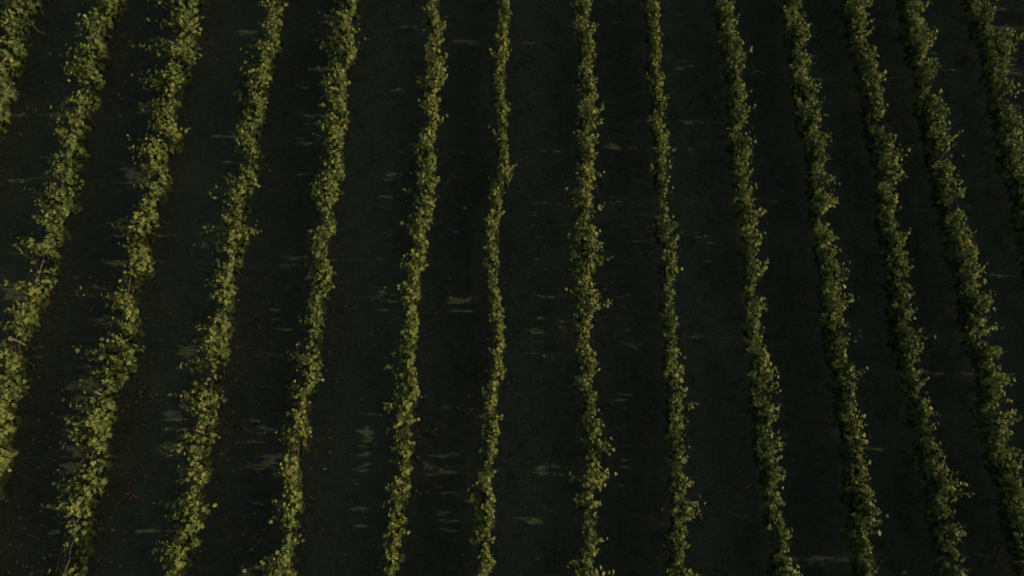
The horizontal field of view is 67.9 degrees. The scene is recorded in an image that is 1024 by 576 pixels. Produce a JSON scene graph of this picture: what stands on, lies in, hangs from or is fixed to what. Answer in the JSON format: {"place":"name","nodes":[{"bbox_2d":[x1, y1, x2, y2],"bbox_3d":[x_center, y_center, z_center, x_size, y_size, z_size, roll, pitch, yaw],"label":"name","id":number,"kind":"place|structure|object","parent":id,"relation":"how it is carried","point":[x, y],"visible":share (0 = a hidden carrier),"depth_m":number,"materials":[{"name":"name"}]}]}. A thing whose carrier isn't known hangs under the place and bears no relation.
{"place":"outdoors","nodes":[
{"label":"outdoors","id":0,"kind":"place"},
{"bbox_2d":[0,0,1023,575],"bbox_3d":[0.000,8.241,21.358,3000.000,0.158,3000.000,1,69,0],"label":"ground","id":1,"kind":"structure","parent":0,"point":[296,118],"depth_m":24.46,"materials":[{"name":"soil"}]},
{"bbox_2d":[0,0,48,150],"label":"grapevine row","id":2,"kind":"object","parent":1,"relation":"on","point":[16,28],"visible":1,"depth_m":26.73,"materials":[{"name":"green plant"}]},
{"bbox_2d":[0,0,127,499],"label":"grapevine row","id":3,"kind":"object","parent":1,"relation":"on","point":[66,208],"visible":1,"depth_m":24.15,"materials":[{"name":"green plant"}]},
{"bbox_2d":[41,0,205,575],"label":"grapevine row","id":4,"kind":"object","parent":1,"relation":"on","point":[97,426],"visible":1,"depth_m":23.37,"materials":[{"name":"green plant"}]},
{"bbox_2d":[151,0,287,575],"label":"grapevine row","id":5,"kind":"object","parent":1,"relation":"on","point":[206,402],"visible":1,"depth_m":23.15,"materials":[{"name":"green plant"}]},
{"bbox_2d":[242,0,365,575],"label":"grapevine row","id":6,"kind":"object","parent":1,"relation":"on","point":[283,561],"visible":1,"depth_m":23.29,"materials":[{"name":"green plant"}]},
{"bbox_2d":[377,0,447,575],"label":"grapevine row","id":7,"kind":"object","parent":1,"relation":"on","point":[406,402],"visible":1,"depth_m":23.16,"materials":[{"name":"green plant"}]},
{"bbox_2d":[467,0,516,575],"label":"grapevine row","id":8,"kind":"object","parent":1,"relation":"on","point":[497,374],"visible":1,"depth_m":23.05,"materials":[{"name":"green plant"}]},
{"bbox_2d":[0,0,1016,575],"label":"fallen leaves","id":9,"kind":"object","parent":1,"relation":"on","point":[364,372],"visible":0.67,"depth_m":23.36,"materials":[{"name":"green plant"}]},
{"bbox_2d":[565,0,617,575],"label":"grapevine row","id":10,"kind":"object","parent":1,"relation":"on","point":[585,241],"visible":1,"depth_m":23.13,"materials":[{"name":"green plant"}]},
{"bbox_2d":[641,0,705,575],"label":"grapevine row","id":11,"kind":"object","parent":1,"relation":"on","point":[679,504],"visible":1,"depth_m":23.15,"materials":[{"name":"green plant"}]},
{"bbox_2d":[713,0,802,575],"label":"grapevine row","id":12,"kind":"object","parent":1,"relation":"on","point":[762,446],"visible":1,"depth_m":23.17,"materials":[{"name":"green plant"}]},
{"bbox_2d":[780,0,888,575],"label":"grapevine row","id":13,"kind":"object","parent":1,"relation":"on","point":[855,498],"visible":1,"depth_m":23.03,"materials":[{"name":"green plant"}]},
{"bbox_2d":[836,0,974,575],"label":"grapevine row","id":14,"kind":"object","parent":1,"relation":"on","point":[904,344],"visible":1,"depth_m":23.31,"materials":[{"name":"green plant"}]},
{"bbox_2d":[892,0,1023,575],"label":"grapevine row","id":15,"kind":"object","parent":1,"relation":"on","point":[958,259],"visible":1,"depth_m":23.31,"materials":[{"name":"green plant"}]},
{"bbox_2d":[958,0,1023,290],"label":"grapevine row","id":16,"kind":"object","parent":1,"relation":"on","point":[1004,126],"visible":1,"depth_m":25.81,"materials":[{"name":"green plant"}]}
]}

